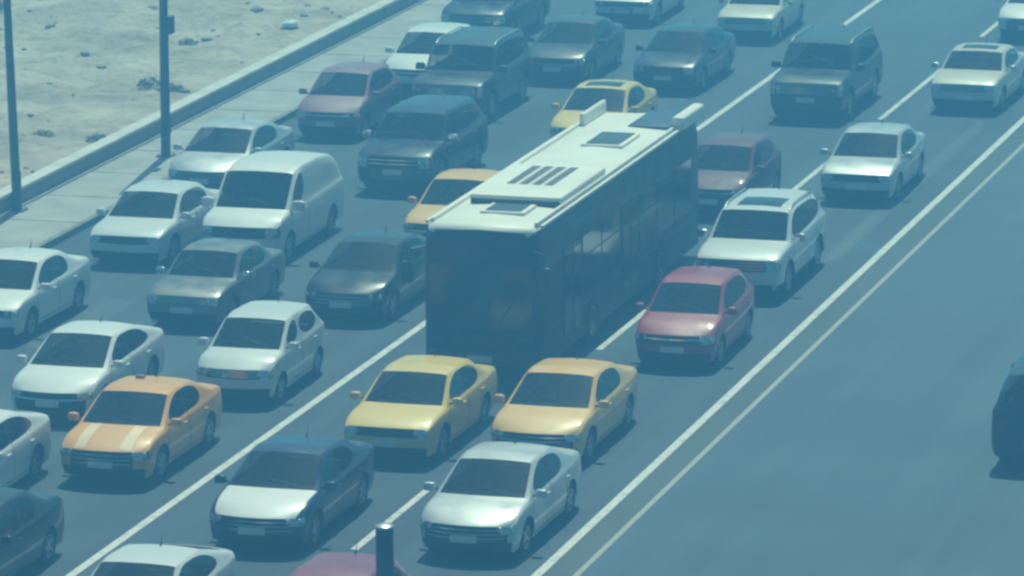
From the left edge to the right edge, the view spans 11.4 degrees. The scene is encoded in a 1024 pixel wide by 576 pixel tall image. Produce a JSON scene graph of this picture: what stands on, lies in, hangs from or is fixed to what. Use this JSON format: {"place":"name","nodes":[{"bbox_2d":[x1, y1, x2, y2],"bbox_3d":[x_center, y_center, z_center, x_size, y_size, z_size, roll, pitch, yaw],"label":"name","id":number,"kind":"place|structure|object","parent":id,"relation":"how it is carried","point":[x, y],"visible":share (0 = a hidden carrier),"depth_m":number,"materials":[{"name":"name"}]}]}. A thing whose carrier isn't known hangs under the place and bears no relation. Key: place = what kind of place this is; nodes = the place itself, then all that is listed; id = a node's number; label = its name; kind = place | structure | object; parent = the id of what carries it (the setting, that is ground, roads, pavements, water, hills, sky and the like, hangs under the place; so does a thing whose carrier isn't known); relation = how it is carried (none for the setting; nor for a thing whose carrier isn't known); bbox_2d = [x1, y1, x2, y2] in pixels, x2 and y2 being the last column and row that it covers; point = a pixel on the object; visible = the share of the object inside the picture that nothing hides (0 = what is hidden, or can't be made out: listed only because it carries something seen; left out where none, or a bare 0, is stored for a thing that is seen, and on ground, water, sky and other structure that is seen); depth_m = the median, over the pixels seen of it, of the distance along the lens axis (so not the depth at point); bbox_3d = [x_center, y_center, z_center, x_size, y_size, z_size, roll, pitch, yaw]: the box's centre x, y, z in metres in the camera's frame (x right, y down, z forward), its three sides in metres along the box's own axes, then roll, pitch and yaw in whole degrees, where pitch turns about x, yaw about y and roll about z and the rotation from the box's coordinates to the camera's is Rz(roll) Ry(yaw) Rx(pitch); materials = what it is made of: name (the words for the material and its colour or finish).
{"place":"outdoors","nodes":[
{"label":"outdoors","id":0,"kind":"place"},
{"bbox_2d":[0,30,238,94],"bbox_3d":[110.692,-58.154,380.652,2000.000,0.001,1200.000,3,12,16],"label":"ground","id":1,"kind":"structure","parent":0,"point":[88,73],"depth_m":139.03,"materials":[{"name":"beige sand"}]},
{"bbox_2d":[33,57,388,248],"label":"kerb","id":2,"kind":"structure","parent":1,"relation":"on","point":[69,232],"depth_m":117.61,"materials":[{"name":"concrete"}]},
{"bbox_2d":[0,0,426,217],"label":"concrete wall","id":3,"kind":"structure","parent":1,"relation":"on","point":[46,180],"depth_m":131.55,"materials":[{"name":"grey concrete"}]},
{"bbox_2d":[0,0,380,188],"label":"dirt field","id":4,"kind":"structure","parent":0,"point":[93,27],"depth_m":141.51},
{"bbox_2d":[31,129,53,137],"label":"scrub plant","id":5,"kind":"object","parent":4,"relation":"on","point":[44,133],"visible":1,"depth_m":128.66,"materials":[{"name":"green plant"}]},
{"bbox_2d":[85,133,106,142],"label":"scrub plant","id":6,"kind":"object","parent":4,"relation":"on","point":[97,137],"visible":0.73,"depth_m":127.81,"materials":[{"name":"green plant"}]},
{"bbox_2d":[136,76,159,88],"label":"scrub plant","id":7,"kind":"object","parent":4,"relation":"on","point":[143,83],"visible":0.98,"depth_m":136.22,"materials":[{"name":"green plant"}]},
{"bbox_2d":[157,82,182,92],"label":"scrub plant","id":8,"kind":"object","parent":4,"relation":"on","point":[174,88],"visible":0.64,"depth_m":134.88,"materials":[{"name":"green plant"}]},
{"bbox_2d":[0,1,372,172],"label":"stones","id":9,"kind":"object","parent":4,"relation":"on","point":[255,9],"visible":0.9,"depth_m":144.47,"materials":[{"name":"grey stone"}]},
{"bbox_2d":[178,38,198,45],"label":"scrub plant","id":10,"kind":"object","parent":4,"relation":"on","point":[187,42],"visible":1,"depth_m":142.89,"materials":[{"name":"green plant"}]},
{"bbox_2d":[281,20,298,27],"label":"plastic bag","id":11,"kind":"object","parent":4,"relation":"on","point":[290,23],"visible":1,"depth_m":145.13,"materials":[{"name":"white plastic"}]},
{"bbox_2d":[0,0,451,248],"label":"pavement","id":12,"kind":"structure","parent":0,"point":[97,185],"depth_m":127.50,"materials":[{"name":"concrete"}]},
{"bbox_2d":[3,0,27,212],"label":"lamp post","id":13,"kind":"object","parent":12,"relation":"on","point":[16,186],"visible":1,"depth_m":118.45,"materials":[{"name":"metal"}]},
{"bbox_2d":[18,171,21,187],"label":"access door","id":14,"kind":"structure","parent":13,"relation":"in","point":[19,172],"depth_m":118.80,"materials":[{"name":"metal"}]},
{"bbox_2d":[156,0,175,157],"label":"lamp post","id":15,"kind":"object","parent":12,"relation":"on","point":[166,24],"visible":1,"depth_m":125.17,"materials":[{"name":"metal"}]},
{"bbox_2d":[169,118,170,134],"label":"access door","id":16,"kind":"structure","parent":15,"relation":"in","point":[169,118],"depth_m":125.46,"materials":[{"name":"metal"}]},
{"bbox_2d":[0,0,1023,575],"bbox_3d":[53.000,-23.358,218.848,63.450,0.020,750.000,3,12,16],"label":"road","id":17,"kind":"structure","parent":0,"point":[916,38],"depth_m":107.47,"materials":[{"name":"grey asphalt"}]},
{"bbox_2d":[0,409,50,487],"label":"sedan","id":18,"kind":"object","parent":17,"relation":"on","point":[25,442],"visible":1,"depth_m":93.73,"materials":[{"name":"white paint"}]},
{"bbox_2d":[0,487,63,575],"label":"sedan","id":19,"kind":"object","parent":17,"relation":"on","point":[31,526],"visible":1,"depth_m":87.66,"materials":[{"name":"black paint"}]},
{"bbox_2d":[0,240,90,337],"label":"sedan","id":20,"kind":"object","parent":17,"relation":"on","point":[38,286],"visible":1,"depth_m":106.98,"materials":[{"name":"white paint"}]},
{"bbox_2d":[11,315,164,415],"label":"sedan","id":21,"kind":"object","parent":17,"relation":"on","point":[76,366],"visible":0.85,"depth_m":99.50,"materials":[{"name":"white paint"}]},
{"bbox_2d":[60,369,221,480],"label":"taxi","id":22,"kind":"object","parent":17,"relation":"on","point":[143,426],"visible":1,"depth_m":94.66,"materials":[{"name":"orange paint"}]},
{"bbox_2d":[89,175,218,263],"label":"sedan","id":23,"kind":"object","parent":17,"relation":"on","point":[152,220],"visible":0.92,"depth_m":113.83,"materials":[{"name":"white paint"}]},
{"bbox_2d":[91,532,236,575],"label":"sedan","id":24,"kind":"object","parent":17,"relation":"on","point":[160,559],"visible":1,"depth_m":83.54,"materials":[{"name":"white paint"}]},
{"bbox_2d":[146,233,285,322],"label":"sedan","id":25,"kind":"object","parent":17,"relation":"on","point":[212,280],"visible":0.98,"depth_m":107.69,"materials":[{"name":"grey paint"}]},
{"bbox_2d":[168,115,294,189],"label":"sedan","id":26,"kind":"object","parent":17,"relation":"on","point":[210,154],"visible":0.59,"depth_m":121.86,"materials":[{"name":"silver metal"}]},
{"bbox_2d":[196,293,324,402],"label":"hatchback","id":27,"kind":"object","parent":17,"relation":"on","point":[271,350],"visible":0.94,"depth_m":100.68,"materials":[{"name":"white paint"}]},
{"bbox_2d":[201,151,343,261],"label":"panel van","id":28,"kind":"object","parent":17,"relation":"on","point":[286,202],"visible":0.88,"depth_m":114.16,"materials":[{"name":"white paint"}]},
{"bbox_2d":[209,424,374,547],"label":"sedan","id":29,"kind":"object","parent":17,"relation":"on","point":[304,490],"visible":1,"depth_m":89.89,"materials":[{"name":"black paint"}]},
{"bbox_2d":[297,58,400,137],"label":"hatchback","id":30,"kind":"object","parent":17,"relation":"on","point":[357,98],"visible":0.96,"depth_m":128.97,"materials":[{"name":"red paint"}]},
{"bbox_2d":[290,545,409,575],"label":"hatchback","id":31,"kind":"object","parent":17,"relation":"on","point":[340,564],"visible":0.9,"depth_m":82.49,"materials":[{"name":"red paint"}]},
{"bbox_2d":[305,224,425,319],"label":"sedan","id":32,"kind":"object","parent":17,"relation":"on","point":[357,274],"visible":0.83,"depth_m":107.93,"materials":[{"name":"black paint"}]},
{"bbox_2d":[375,522,393,575],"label":"marker post","id":33,"kind":"object","parent":17,"relation":"on","point":[384,551],"visible":1,"depth_m":80.44,"materials":[{"name":"paint"}]},
{"bbox_2d":[344,349,497,458],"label":"taxi","id":34,"kind":"object","parent":17,"relation":"on","point":[433,406],"visible":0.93,"depth_m":96.11,"materials":[{"name":"yellow paint"}]},
{"bbox_2d":[357,90,487,187],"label":"suv","id":35,"kind":"object","parent":17,"relation":"on","point":[421,140],"visible":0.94,"depth_m":122.11,"materials":[{"name":"black paint"}]},
{"bbox_2d":[385,15,470,89],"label":"hatchback","id":36,"kind":"object","parent":17,"relation":"on","point":[416,44],"visible":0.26,"depth_m":135.29,"materials":[{"name":"white paint"}]},
{"bbox_2d":[402,160,499,236],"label":"taxi","id":37,"kind":"object","parent":17,"relation":"on","point":[444,189],"visible":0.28,"depth_m":115.26,"materials":[{"name":"orange paint"}]},
{"bbox_2d":[411,19,532,120],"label":"suv","id":38,"kind":"object","parent":17,"relation":"on","point":[488,69],"visible":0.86,"depth_m":131.43,"materials":[{"name":"grey paint"}]},
{"bbox_2d":[66,0,880,575],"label":"bus lane line","id":39,"kind":"object","parent":17,"relation":"on","point":[276,428],"depth_m":98.41,"materials":[{"name":"paint"}]},
{"bbox_2d":[440,0,549,28],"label":"suv","id":40,"kind":"object","parent":17,"relation":"on","point":[520,14],"visible":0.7,"depth_m":142.61,"materials":[{"name":"black paint"}]},
{"bbox_2d":[420,431,581,555],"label":"sedan","id":41,"kind":"object","parent":17,"relation":"on","point":[515,497],"visible":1,"depth_m":89.22,"materials":[{"name":"silver metal"}]},
{"bbox_2d":[401,99,703,367],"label":"city bus","id":42,"kind":"object","parent":17,"relation":"on","point":[558,244],"visible":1,"depth_m":104.06,"materials":[{"name":"black paint"}]},
{"bbox_2d":[491,349,637,461],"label":"taxi","id":43,"kind":"object","parent":17,"relation":"on","point":[583,407],"visible":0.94,"depth_m":95.89,"materials":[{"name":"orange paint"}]},
{"bbox_2d":[527,7,624,80],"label":"sedan","id":44,"kind":"object","parent":17,"relation":"on","point":[585,47],"visible":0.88,"depth_m":136.95,"materials":[{"name":"grey paint"}]},
{"bbox_2d":[549,71,657,137],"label":"taxi","id":45,"kind":"object","parent":17,"relation":"on","point":[622,96],"visible":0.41,"depth_m":127.16,"materials":[{"name":"yellow paint"}]},
{"bbox_2d":[594,0,683,23],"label":"sedan","id":46,"kind":"object","parent":17,"relation":"on","point":[652,11],"visible":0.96,"depth_m":145.64,"materials":[{"name":"white paint"}]},
{"bbox_2d":[351,21,997,549],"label":"dashed line","id":47,"kind":"object","parent":17,"relation":"on","point":[601,347],"visible":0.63,"depth_m":107.00,"materials":[{"name":"paint"}]},
{"bbox_2d":[633,17,735,90],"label":"sedan","id":48,"kind":"object","parent":17,"relation":"on","point":[696,56],"visible":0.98,"depth_m":135.37,"materials":[{"name":"black paint"}]},
{"bbox_2d":[635,261,753,365],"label":"hatchback","id":49,"kind":"object","parent":17,"relation":"on","point":[698,313],"visible":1,"depth_m":103.43,"materials":[{"name":"red paint"}]},
{"bbox_2d":[698,127,781,212],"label":"hatchback","id":50,"kind":"object","parent":17,"relation":"on","point":[731,164],"visible":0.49,"depth_m":118.75,"materials":[{"name":"red paint"}]},
{"bbox_2d":[696,179,825,295],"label":"suv","id":51,"kind":"object","parent":17,"relation":"on","point":[767,239],"visible":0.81,"depth_m":110.18,"materials":[{"name":"white paint"}]},
{"bbox_2d":[717,0,805,40],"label":"sedan","id":52,"kind":"object","parent":17,"relation":"on","point":[773,19],"visible":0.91,"depth_m":142.74,"materials":[{"name":"beige paint"}]},
{"bbox_2d":[531,116,1023,575],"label":"solid line","id":53,"kind":"object","parent":17,"relation":"on","point":[620,496],"depth_m":102.87,"materials":[{"name":"paint"}]},
{"bbox_2d":[541,123,1023,575],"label":"median strip","id":54,"kind":"object","parent":17,"relation":"on","point":[593,541],"depth_m":102.38,"materials":[{"name":"concrete"}]},
{"bbox_2d":[769,22,882,118],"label":"suv","id":55,"kind":"object","parent":17,"relation":"on","point":[831,68],"visible":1,"depth_m":131.07,"materials":[{"name":"black paint"}]},
{"bbox_2d":[820,118,926,200],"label":"sedan","id":56,"kind":"object","parent":17,"relation":"on","point":[882,159],"visible":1,"depth_m":120.30,"materials":[{"name":"silver metal"}]},
{"bbox_2d":[820,120,983,263],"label":"asphalt patch","id":57,"kind":"object","parent":17,"relation":"on","point":[874,219],"visible":0.97,"depth_m":120.84,"materials":[{"name":"grey asphalt"}]},
{"bbox_2d":[930,40,1023,110],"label":"sedan","id":58,"kind":"object","parent":17,"relation":"on","point":[986,74],"visible":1,"depth_m":131.99,"materials":[{"name":"beige paint"}]},
{"bbox_2d":[996,0,1023,38],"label":"sedan","id":59,"kind":"object","parent":17,"relation":"on","point":[1011,18],"visible":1,"depth_m":142.37,"materials":[{"name":"white paint"}]},
{"bbox_2d":[579,147,1023,575],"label":"opposite road","id":60,"kind":"structure","parent":0,"point":[856,441],"depth_m":95.88,"materials":[{"name":"grey asphalt"}]},
{"bbox_2d":[573,143,1023,575],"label":"solid line","id":61,"kind":"object","parent":60,"relation":"on","point":[613,539],"depth_m":101.93,"materials":[{"name":"paint"}]},
{"bbox_2d":[991,354,1023,459],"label":"suv","id":62,"kind":"object","parent":60,"relation":"on","point":[1007,433],"visible":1,"depth_m":94.30,"materials":[{"name":"black paint"}]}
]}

